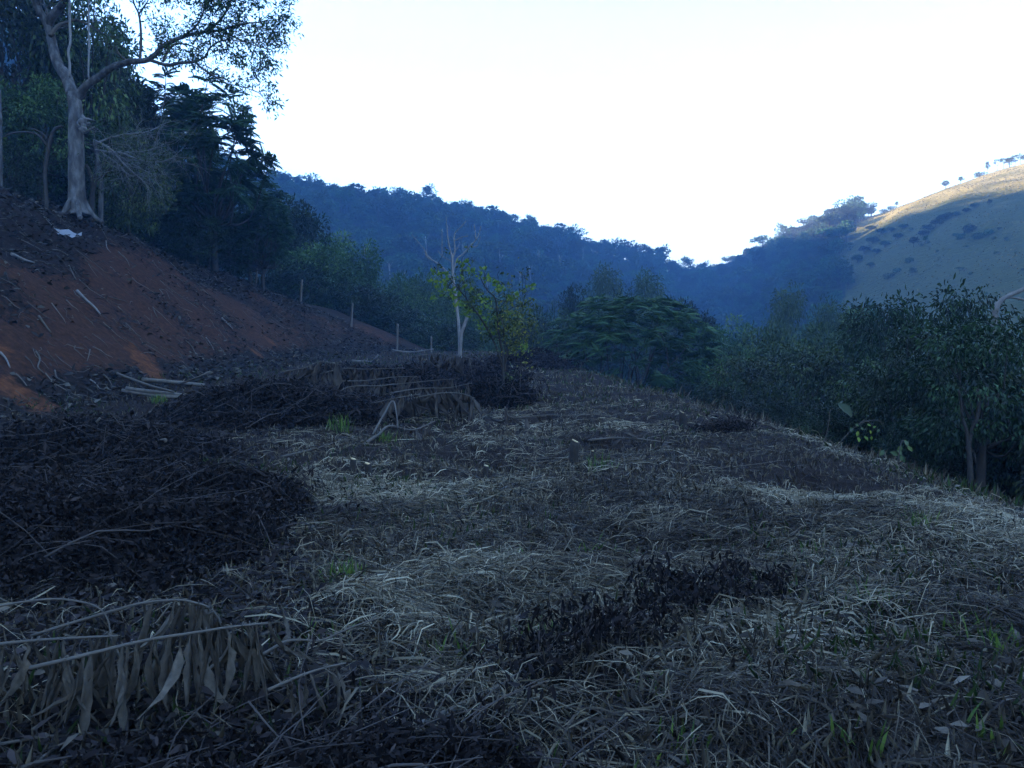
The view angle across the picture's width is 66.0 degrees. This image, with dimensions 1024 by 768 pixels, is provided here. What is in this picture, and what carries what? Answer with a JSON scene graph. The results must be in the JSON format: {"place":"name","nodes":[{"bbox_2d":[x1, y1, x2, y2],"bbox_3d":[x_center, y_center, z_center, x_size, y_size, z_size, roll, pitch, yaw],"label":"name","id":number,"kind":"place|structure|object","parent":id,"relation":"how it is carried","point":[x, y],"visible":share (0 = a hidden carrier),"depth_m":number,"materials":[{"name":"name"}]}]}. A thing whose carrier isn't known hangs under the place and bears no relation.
{"place":"outdoors","nodes":[
{"label":"outdoors","id":0,"kind":"place"},
{"bbox_2d":[0,189,429,409],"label":"earth bank","id":1,"kind":"structure","parent":0,"point":[15,349],"depth_m":28.61,"materials":[{"name":"red soil"}]},
{"bbox_2d":[2,126,58,199],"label":"bushy tree","id":2,"kind":"object","parent":1,"relation":"on","point":[16,172],"visible":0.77,"depth_m":38.08,"materials":[{"name":"green plant"}]},
{"bbox_2d":[4,125,62,207],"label":"slender tree","id":3,"kind":"object","parent":1,"relation":"on","point":[45,166],"visible":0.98,"depth_m":32.96,"materials":[{"name":"grey plant"}]},
{"bbox_2d":[0,0,94,189],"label":"broadleaf tree","id":4,"kind":"object","parent":1,"relation":"on","point":[5,23],"visible":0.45,"depth_m":41.39,"materials":[{"name":"green plant"}]},
{"bbox_2d":[0,71,101,202],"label":"broadleaf tree","id":5,"kind":"object","parent":1,"relation":"on","point":[28,103],"visible":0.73,"depth_m":39.35,"materials":[{"name":"green plant"}]},
{"bbox_2d":[4,138,134,227],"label":"bushy tree","id":6,"kind":"object","parent":1,"relation":"on","point":[62,201],"visible":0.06,"depth_m":45.06,"materials":[{"name":"green plant"}]},
{"bbox_2d":[5,0,146,176],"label":"broadleaf tree","id":7,"kind":"object","parent":1,"relation":"on","point":[110,56],"visible":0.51,"depth_m":44.07,"materials":[{"name":"green plant"}]},
{"bbox_2d":[67,41,172,198],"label":"broadleaf tree","id":8,"kind":"object","parent":1,"relation":"on","point":[140,103],"visible":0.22,"depth_m":47.55,"materials":[{"name":"green plant"}]},
{"bbox_2d":[85,169,180,247],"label":"bushy tree","id":9,"kind":"object","parent":1,"relation":"on","point":[112,219],"visible":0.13,"depth_m":46.29,"materials":[{"name":"green plant"}]},
{"bbox_2d":[85,117,182,238],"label":"bushy tree","id":10,"kind":"object","parent":1,"relation":"on","point":[125,206],"visible":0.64,"depth_m":40.82,"materials":[{"name":"green plant"}]},
{"bbox_2d":[77,88,212,229],"bbox_3d":[-16.090,-10.177,35.006,5.615,6.618,4.266,0,3,0],"label":"bare tree","id":11,"kind":"object","parent":1,"relation":"on","point":[115,154],"visible":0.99,"depth_m":34.96,"materials":[{"name":"grey plant"}]},
{"bbox_2d":[112,204,196,254],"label":"bushy tree","id":12,"kind":"object","parent":1,"relation":"on","point":[164,220],"visible":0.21,"depth_m":46.30,"materials":[{"name":"green plant"}]},
{"bbox_2d":[30,0,304,224],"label":"pale barked tree","id":13,"kind":"object","parent":1,"relation":"on","point":[77,205],"visible":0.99,"depth_m":33.26,"materials":[{"name":"grey plant"}]},
{"bbox_2d":[130,66,224,257],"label":"feathery tree","id":14,"kind":"object","parent":1,"relation":"on","point":[160,96],"visible":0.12,"depth_m":51.33,"materials":[{"name":"green plant"}]},
{"bbox_2d":[0,193,385,410],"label":"twig litter","id":15,"kind":"object","parent":1,"relation":"on","point":[48,220],"visible":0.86,"depth_m":29.04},
{"bbox_2d":[156,204,236,264],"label":"bushy tree","id":16,"kind":"object","parent":1,"relation":"on","point":[194,248],"visible":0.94,"depth_m":45.98,"materials":[{"name":"green plant"}]},
{"bbox_2d":[134,188,269,271],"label":"bushy tree","id":17,"kind":"object","parent":1,"relation":"on","point":[249,223],"visible":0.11,"depth_m":50.57,"materials":[{"name":"green plant"}]},
{"bbox_2d":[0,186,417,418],"bbox_3d":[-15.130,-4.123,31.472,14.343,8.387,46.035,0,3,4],"label":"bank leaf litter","id":18,"kind":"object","parent":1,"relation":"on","point":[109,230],"visible":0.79,"depth_m":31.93,"materials":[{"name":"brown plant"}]},
{"bbox_2d":[138,71,282,271],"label":"feathery tree","id":19,"kind":"object","parent":1,"relation":"on","point":[228,198],"visible":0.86,"depth_m":46.02,"materials":[{"name":"green plant"}]},
{"bbox_2d":[188,218,264,275],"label":"bushy tree","id":20,"kind":"object","parent":1,"relation":"on","point":[235,268],"visible":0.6,"depth_m":49.09,"materials":[{"name":"green plant"}]},
{"bbox_2d":[204,165,295,282],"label":"feathery tree","id":21,"kind":"object","parent":1,"relation":"on","point":[280,194],"visible":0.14,"depth_m":56.37,"materials":[{"name":"green plant"}]},
{"bbox_2d":[219,241,307,298],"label":"bushy tree","id":22,"kind":"object","parent":1,"relation":"on","point":[272,276],"visible":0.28,"depth_m":59.27,"materials":[{"name":"green plant"}]},
{"bbox_2d":[232,190,295,289],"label":"feathery tree","id":23,"kind":"object","parent":1,"relation":"on","point":[276,224],"visible":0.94,"depth_m":49.70,"materials":[{"name":"green plant"}]},
{"bbox_2d":[3,43,870,381],"bbox_3d":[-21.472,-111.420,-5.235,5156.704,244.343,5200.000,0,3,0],"label":"wooded hill","id":24,"kind":"structure","parent":0,"point":[847,239],"depth_m":346.84,"materials":[{"name":"green plant"}]},
{"bbox_2d":[0,19,1023,386],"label":"forest","id":25,"kind":"object","parent":24,"relation":"on","point":[746,283],"visible":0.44,"depth_m":346.28,"materials":[{"name":"plant"}]},
{"bbox_2d":[0,347,1023,767],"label":"ground","id":26,"kind":"structure","parent":0,"point":[474,458],"depth_m":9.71,"materials":[{"name":"plant"}]},
{"bbox_2d":[0,632,117,720],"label":"withered branch","id":27,"kind":"object","parent":26,"relation":"on","point":[101,678],"visible":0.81,"depth_m":3.25,"materials":[{"name":"brown plant"}]},
{"bbox_2d":[0,597,119,655],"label":"withered branch","id":28,"kind":"object","parent":26,"relation":"on","point":[65,599],"visible":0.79,"depth_m":3.48,"materials":[{"name":"brown plant"}]},
{"bbox_2d":[30,597,238,674],"bbox_3d":[-1.738,1.150,3.625,0.923,0.362,0.272,0,3,0],"label":"withered branch","id":29,"kind":"object","parent":26,"relation":"on","point":[201,620],"visible":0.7,"depth_m":3.60,"materials":[{"name":"brown plant"}]},
{"bbox_2d":[0,396,281,473],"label":"brush heap","id":30,"kind":"object","parent":26,"relation":"on","point":[118,437],"visible":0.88,"depth_m":10.51,"materials":[{"name":"brown plant"}]},
{"bbox_2d":[29,620,317,735],"bbox_3d":[-1.343,1.200,3.204,1.126,0.423,0.412,-1,3,-22],"label":"withered branch","id":31,"kind":"object","parent":26,"relation":"on","point":[167,671],"visible":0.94,"depth_m":3.21,"materials":[{"name":"brown plant"}]},
{"bbox_2d":[0,430,394,645],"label":"brush heap","id":32,"kind":"object","parent":26,"relation":"on","point":[144,496],"visible":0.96,"depth_m":5.71,"materials":[{"name":"brown plant"}]},
{"bbox_2d":[0,385,462,767],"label":"dark leaf litter","id":33,"kind":"object","parent":26,"relation":"on","point":[110,712],"visible":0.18,"depth_m":3.75,"materials":[{"name":"brown plant"}]},
{"bbox_2d":[132,369,453,434],"bbox_3d":[-4.966,0.332,16.847,7.420,1.300,6.121,0,3,0],"label":"brush heap","id":34,"kind":"object","parent":26,"relation":"on","point":[271,403],"visible":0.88,"depth_m":15.58,"materials":[{"name":"brown plant"}]},
{"bbox_2d":[280,361,347,392],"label":"withered branch","id":35,"kind":"object","parent":34,"relation":"on","point":[337,379],"visible":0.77,"depth_m":20.00,"materials":[{"name":"brown plant"}]},
{"bbox_2d":[342,376,422,397],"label":"withered branch","id":36,"kind":"object","parent":34,"relation":"on","point":[403,380],"visible":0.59,"depth_m":19.46,"materials":[{"name":"brown plant"}]},
{"bbox_2d":[342,379,453,401],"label":"withered branch","id":37,"kind":"object","parent":34,"relation":"on","point":[378,389],"visible":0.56,"depth_m":17.60,"materials":[{"name":"brown plant"}]},
{"bbox_2d":[254,192,338,295],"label":"broadleaf tree","id":38,"kind":"object","parent":26,"relation":"on","point":[304,231],"visible":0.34,"depth_m":71.27,"materials":[{"name":"green plant"}]},
{"bbox_2d":[253,260,348,309],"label":"bushy tree","id":39,"kind":"object","parent":26,"relation":"on","point":[318,293],"visible":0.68,"depth_m":60.89,"materials":[{"name":"green plant"}]},
{"bbox_2d":[267,646,345,729],"bbox_3d":[-0.815,1.227,3.155,0.303,0.318,0.154,-1,3,-13],"label":"withered branch","id":40,"kind":"object","parent":26,"relation":"on","point":[334,677],"visible":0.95,"depth_m":3.14,"materials":[{"name":"brown plant"}]},
{"bbox_2d":[270,240,362,309],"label":"broadleaf tree","id":41,"kind":"object","parent":26,"relation":"on","point":[334,265],"visible":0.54,"depth_m":64.97,"materials":[{"name":"green plant"}]},
{"bbox_2d":[18,629,627,767],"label":"brush heap","id":42,"kind":"object","parent":26,"relation":"on","point":[472,751],"visible":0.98,"depth_m":2.84,"materials":[{"name":"brown plant"}]},
{"bbox_2d":[263,604,388,671],"bbox_3d":[-0.889,1.261,3.789,0.516,0.344,0.516,0,3,0],"label":"withered branch","id":43,"kind":"object","parent":26,"relation":"on","point":[286,624],"visible":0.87,"depth_m":3.79,"materials":[{"name":"brown plant"}]},
{"bbox_2d":[306,229,385,319],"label":"broadleaf tree","id":44,"kind":"object","parent":26,"relation":"on","point":[365,270],"visible":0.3,"depth_m":74.17,"materials":[{"name":"green plant"}]},
{"bbox_2d":[310,277,397,326],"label":"bushy tree","id":45,"kind":"object","parent":26,"relation":"on","point":[361,295],"visible":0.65,"depth_m":63.26,"materials":[{"name":"green plant"}]},
{"bbox_2d":[320,367,401,388],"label":"withered branch","id":46,"kind":"object","parent":26,"relation":"on","point":[362,375],"visible":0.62,"depth_m":20.93,"materials":[{"name":"brown plant"}]},
{"bbox_2d":[244,360,488,397],"bbox_3d":[-4.584,-0.196,25.562,9.477,1.288,7.566,0,3,0],"label":"brush heap","id":47,"kind":"object","parent":26,"relation":"on","point":[422,374],"visible":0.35,"depth_m":24.34,"materials":[{"name":"brown plant"}]},
{"bbox_2d":[320,394,434,424],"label":"withered branch","id":48,"kind":"object","parent":26,"relation":"on","point":[402,404],"visible":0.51,"depth_m":15.77,"materials":[{"name":"brown plant"}]},
{"bbox_2d":[343,284,420,337],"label":"bushy tree","id":49,"kind":"object","parent":26,"relation":"on","point":[393,305],"visible":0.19,"depth_m":67.67,"materials":[{"name":"green plant"}]},
{"bbox_2d":[354,273,432,347],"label":"bushy tree","id":50,"kind":"object","parent":26,"relation":"on","point":[393,288],"visible":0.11,"depth_m":79.36,"materials":[{"name":"green plant"}]},
{"bbox_2d":[355,304,441,343],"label":"bushy tree","id":51,"kind":"object","parent":26,"relation":"on","point":[393,316],"visible":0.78,"depth_m":63.04,"materials":[{"name":"green plant"}]},
{"bbox_2d":[395,272,457,347],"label":"bushy tree","id":52,"kind":"object","parent":26,"relation":"on","point":[431,286],"visible":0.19,"depth_m":83.59,"materials":[{"name":"green plant"}]},
{"bbox_2d":[390,383,476,413],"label":"withered branch","id":53,"kind":"object","parent":26,"relation":"on","point":[456,389],"visible":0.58,"depth_m":17.22,"materials":[{"name":"brown plant"}]},
{"bbox_2d":[407,390,480,424],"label":"withered branch","id":54,"kind":"object","parent":26,"relation":"on","point":[459,402],"visible":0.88,"depth_m":16.29,"materials":[{"name":"brown plant"}]},
{"bbox_2d":[407,292,483,349],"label":"bushy tree","id":55,"kind":"object","parent":26,"relation":"on","point":[430,304],"visible":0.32,"depth_m":69.64,"materials":[{"name":"green plant"}]},
{"bbox_2d":[412,219,480,354],"bbox_3d":[-3.157,-4.324,37.994,3.348,7.454,0.393,0,3,0],"label":"dead tree","id":56,"kind":"object","parent":26,"relation":"on","point":[455,294],"visible":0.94,"depth_m":37.98,"materials":[{"name":"grey wood"}]},
{"bbox_2d":[408,271,485,350],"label":"bushy tree","id":57,"kind":"object","parent":26,"relation":"on","point":[463,291],"visible":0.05,"depth_m":90.67,"materials":[{"name":"green plant"}]},
{"bbox_2d":[419,317,490,350],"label":"bushy tree","id":58,"kind":"object","parent":26,"relation":"on","point":[446,330],"visible":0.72,"depth_m":59.18,"materials":[{"name":"green plant"}]},
{"bbox_2d":[399,353,548,384],"bbox_3d":[-2.259,-0.549,30.904,7.869,1.334,7.869,0,3,0],"label":"brush heap","id":59,"kind":"object","parent":26,"relation":"on","point":[484,369],"visible":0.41,"depth_m":29.58,"materials":[{"name":"brown plant"}]},
{"bbox_2d":[428,244,545,403],"bbox_3d":[-0.670,-1.594,21.398,3.226,4.512,3.392,0,3,0],"label":"young tree","id":60,"kind":"object","parent":26,"relation":"on","point":[515,322],"visible":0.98,"depth_m":20.97,"materials":[{"name":"green plant"}]},
{"bbox_2d":[464,370,551,410],"bbox_3d":[-0.264,0.154,21.355,2.645,1.145,2.446,0,3,0],"label":"brush heap","id":61,"kind":"object","parent":26,"relation":"on","point":[492,391],"visible":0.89,"depth_m":20.87,"materials":[{"name":"brown plant"}]},
{"bbox_2d":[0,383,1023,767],"bbox_3d":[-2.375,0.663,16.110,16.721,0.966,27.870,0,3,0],"label":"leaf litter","id":62,"kind":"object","parent":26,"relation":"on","point":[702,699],"visible":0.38,"depth_m":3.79,"materials":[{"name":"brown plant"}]},
{"bbox_2d":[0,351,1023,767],"bbox_3d":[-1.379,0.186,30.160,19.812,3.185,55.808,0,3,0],"label":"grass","id":63,"kind":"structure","parent":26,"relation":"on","point":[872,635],"depth_m":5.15,"materials":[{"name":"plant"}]},
{"bbox_2d":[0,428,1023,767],"bbox_3d":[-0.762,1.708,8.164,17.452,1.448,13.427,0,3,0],"label":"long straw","id":64,"kind":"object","parent":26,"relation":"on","point":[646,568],"visible":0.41,"depth_m":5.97,"materials":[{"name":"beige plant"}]},
{"bbox_2d":[472,343,595,372],"bbox_3d":[1.066,-1.169,40.052,6.327,1.884,7.795,0,3,0],"label":"brush heap","id":65,"kind":"object","parent":26,"relation":"on","point":[544,358],"visible":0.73,"depth_m":38.50,"materials":[{"name":"brown plant"}]},
{"bbox_2d":[522,300,570,354],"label":"bushy tree","id":66,"kind":"object","parent":26,"relation":"on","point":[541,318],"visible":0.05,"depth_m":75.48,"materials":[{"name":"green plant"}]},
{"bbox_2d":[557,283,600,370],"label":"broadleaf tree","id":67,"kind":"object","parent":26,"relation":"on","point":[568,300],"visible":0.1,"depth_m":84.53,"materials":[{"name":"green plant"}]},
{"bbox_2d":[571,260,625,372],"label":"broadleaf tree","id":68,"kind":"object","parent":26,"relation":"on","point":[610,286],"visible":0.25,"depth_m":104.28,"materials":[{"name":"green plant"}]},
{"bbox_2d":[397,548,811,736],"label":"dead leaves","id":69,"kind":"object","parent":26,"relation":"on","point":[592,627],"visible":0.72,"depth_m":4.03,"materials":[{"name":"brown plant"}]},
{"bbox_2d":[580,282,644,384],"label":"bushy tree","id":70,"kind":"object","parent":26,"relation":"on","point":[625,369],"visible":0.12,"depth_m":89.34,"materials":[{"name":"green plant"}]},
{"bbox_2d":[539,293,733,392],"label":"umbrella tree","id":71,"kind":"object","parent":26,"relation":"on","point":[654,307],"visible":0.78,"depth_m":44.04,"materials":[{"name":"green plant"}]},
{"bbox_2d":[615,264,666,376],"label":"broadleaf tree","id":72,"kind":"object","parent":26,"relation":"on","point":[640,289],"visible":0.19,"depth_m":107.18,"materials":[{"name":"green plant"}]},
{"bbox_2d":[650,296,721,391],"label":"broadleaf tree","id":73,"kind":"object","parent":26,"relation":"on","point":[708,319],"visible":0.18,"depth_m":83.73,"materials":[{"name":"green plant"}]},
{"bbox_2d":[694,313,759,397],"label":"broadleaf tree","id":74,"kind":"object","parent":26,"relation":"on","point":[730,339],"visible":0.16,"depth_m":71.10,"materials":[{"name":"green plant"}]},
{"bbox_2d":[690,347,770,403],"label":"bushy tree","id":75,"kind":"object","parent":26,"relation":"on","point":[720,377],"visible":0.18,"depth_m":39.67,"materials":[{"name":"green plant"}]},
{"bbox_2d":[687,404,775,433],"bbox_3d":[4.271,0.728,15.613,1.776,0.620,1.558,0,3,0],"label":"brush heap","id":76,"kind":"object","parent":26,"relation":"on","point":[719,424],"visible":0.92,"depth_m":15.48,"materials":[{"name":"brown plant"}]},
{"bbox_2d":[692,351,795,419],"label":"broadleaf tree","id":77,"kind":"object","parent":26,"relation":"on","point":[756,372],"visible":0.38,"depth_m":30.61,"materials":[{"name":"green plant"}]},
{"bbox_2d":[719,316,808,405],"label":"bushy tree","id":78,"kind":"object","parent":26,"relation":"on","point":[765,341],"visible":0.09,"depth_m":49.34,"materials":[{"name":"green plant"}]},
{"bbox_2d":[728,336,821,424],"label":"broadleaf tree","id":79,"kind":"object","parent":26,"relation":"on","point":[772,353],"visible":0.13,"depth_m":34.90,"materials":[{"name":"green plant"}]},
{"bbox_2d":[760,280,811,371],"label":"broadleaf tree","id":80,"kind":"object","parent":26,"relation":"on","point":[785,312],"visible":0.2,"depth_m":77.03,"materials":[{"name":"green plant"}]},
{"bbox_2d":[759,396,812,430],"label":"shrub","id":81,"kind":"object","parent":26,"relation":"on","point":[781,414],"visible":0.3,"depth_m":24.01,"materials":[{"name":"green plant"}]},
{"bbox_2d":[748,338,871,442],"bbox_3d":[10.415,1.181,27.138,3.918,5.554,3.878,-1,3,-27],"label":"broadleaf tree","id":82,"kind":"object","parent":26,"relation":"on","point":[824,372],"visible":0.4,"depth_m":26.85,"materials":[{"name":"green plant"}]},
{"bbox_2d":[781,400,861,445],"bbox_3d":[7.304,1.174,18.513,1.709,1.563,1.638,-2,3,-37],"label":"shrub","id":83,"kind":"object","parent":26,"relation":"on","point":[834,415],"visible":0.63,"depth_m":18.39,"materials":[{"name":"green plant"}]},
{"bbox_2d":[791,292,855,371],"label":"broadleaf tree","id":84,"kind":"object","parent":26,"relation":"on","point":[829,316],"visible":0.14,"depth_m":73.63,"materials":[{"name":"green plant"}]},
{"bbox_2d":[785,706,888,762],"bbox_3d":[1.250,1.315,3.013,0.322,0.164,0.346,2,4,42],"label":"grass tuft","id":85,"kind":"object","parent":26,"relation":"on","point":[871,744],"visible":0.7,"depth_m":2.96,"materials":[{"name":"plant"}]},
{"bbox_2d":[801,306,895,448],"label":"broadleaf tree","id":86,"kind":"object","parent":26,"relation":"on","point":[821,341],"visible":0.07,"depth_m":51.85,"materials":[{"name":"green plant"}]},
{"bbox_2d":[805,293,917,447],"bbox_3d":[13.434,1.246,30.245,4.268,9.488,3.961,-2,3,-32],"label":"broadleaf tree","id":87,"kind":"object","parent":26,"relation":"on","point":[852,327],"visible":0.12,"depth_m":29.84,"materials":[{"name":"green plant"}]},
{"bbox_2d":[813,354,936,460],"bbox_3d":[8.886,1.112,19.068,2.867,3.701,2.838,2,4,41],"label":"broadleaf tree","id":88,"kind":"object","parent":26,"relation":"on","point":[855,388],"visible":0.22,"depth_m":18.90,"materials":[{"name":"green plant"}]},
{"bbox_2d":[834,284,944,449],"bbox_3d":[12.867,1.198,26.157,4.035,9.030,3.745,-2,3,-36],"label":"broadleaf tree","id":89,"kind":"object","parent":26,"relation":"on","point":[899,318],"visible":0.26,"depth_m":25.88,"materials":[{"name":"green plant"}]},
{"bbox_2d":[865,418,944,472],"bbox_3d":[7.462,1.493,14.979,1.328,1.676,1.386,-2,3,-36],"label":"shrub","id":90,"kind":"object","parent":26,"relation":"on","point":[886,441],"visible":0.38,"depth_m":14.79,"materials":[{"name":"green plant"}]},
{"bbox_2d":[846,317,997,456],"bbox_3d":[8.658,0.750,16.522,2.575,4.365,2.774,-1,3,-21],"label":"broadleaf tree","id":91,"kind":"object","parent":26,"relation":"on","point":[876,409],"visible":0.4,"depth_m":16.59,"materials":[{"name":"green plant"}]},
{"bbox_2d":[897,419,999,493],"bbox_3d":[8.564,1.860,15.486,1.841,2.392,1.765,0,3,2],"label":"shrub","id":92,"kind":"object","parent":26,"relation":"on","point":[949,471],"visible":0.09,"depth_m":15.31,"materials":[{"name":"green plant"}]},
{"bbox_2d":[886,305,1023,485],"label":"broadleaf tree","id":93,"kind":"object","parent":26,"relation":"on","point":[956,427],"visible":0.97,"depth_m":13.84,"materials":[{"name":"green plant"}]},
{"bbox_2d":[894,272,1023,451],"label":"broadleaf tree","id":94,"kind":"object","parent":26,"relation":"on","point":[954,306],"visible":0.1,"depth_m":23.79,"materials":[{"name":"green plant"}]},
{"bbox_2d":[958,388,980,482],"bbox_3d":[7.662,1.160,13.204,0.376,2.189,0.136,0,3,0],"label":"forked trunk","id":95,"kind":"object","parent":26,"relation":"on","point":[969,451],"visible":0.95,"depth_m":13.18,"materials":[{"name":"grey plant"}]},
{"bbox_2d":[952,426,1023,502],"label":"shrub","id":96,"kind":"object","parent":26,"relation":"on","point":[997,449],"visible":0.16,"depth_m":14.33,"materials":[{"name":"green plant"}]},
{"bbox_2d":[976,385,999,489],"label":"leafy tree trunk","id":97,"kind":"object","parent":26,"relation":"on","point":[981,466],"visible":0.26,"depth_m":13.86,"materials":[{"name":"grey plant"}]},
{"bbox_2d":[965,310,1023,473],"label":"broadleaf tree","id":98,"kind":"object","parent":26,"relation":"on","point":[1008,370],"visible":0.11,"depth_m":15.53,"materials":[{"name":"green plant"}]},
{"bbox_2d":[975,371,1023,498],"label":"broadleaf tree","id":99,"kind":"object","parent":26,"relation":"on","point":[1002,488],"visible":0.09,"depth_m":14.89,"materials":[{"name":"green plant"}]},
{"bbox_2d":[988,378,1023,501],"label":"broadleaf tree","id":100,"kind":"object","parent":26,"relation":"on","point":[1015,482],"visible":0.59,"depth_m":13.98,"materials":[{"name":"green plant"}]},
{"bbox_2d":[16,0,1023,268],"label":"sky","id":101,"kind":"structure","parent":0,"point":[696,128],"materials":[{"name":"white"}]},
{"bbox_2d":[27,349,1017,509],"bbox_3d":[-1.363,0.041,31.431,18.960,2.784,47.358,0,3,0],"label":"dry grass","id":102,"kind":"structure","parent":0,"point":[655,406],"depth_m":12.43,"materials":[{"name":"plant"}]},
{"bbox_2d":[840,163,1023,380],"bbox_3d":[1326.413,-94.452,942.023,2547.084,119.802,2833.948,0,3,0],"label":"pasture hill","id":103,"kind":"structure","parent":0,"point":[925,252],"depth_m":243.87,"materials":[{"name":"green plant"}]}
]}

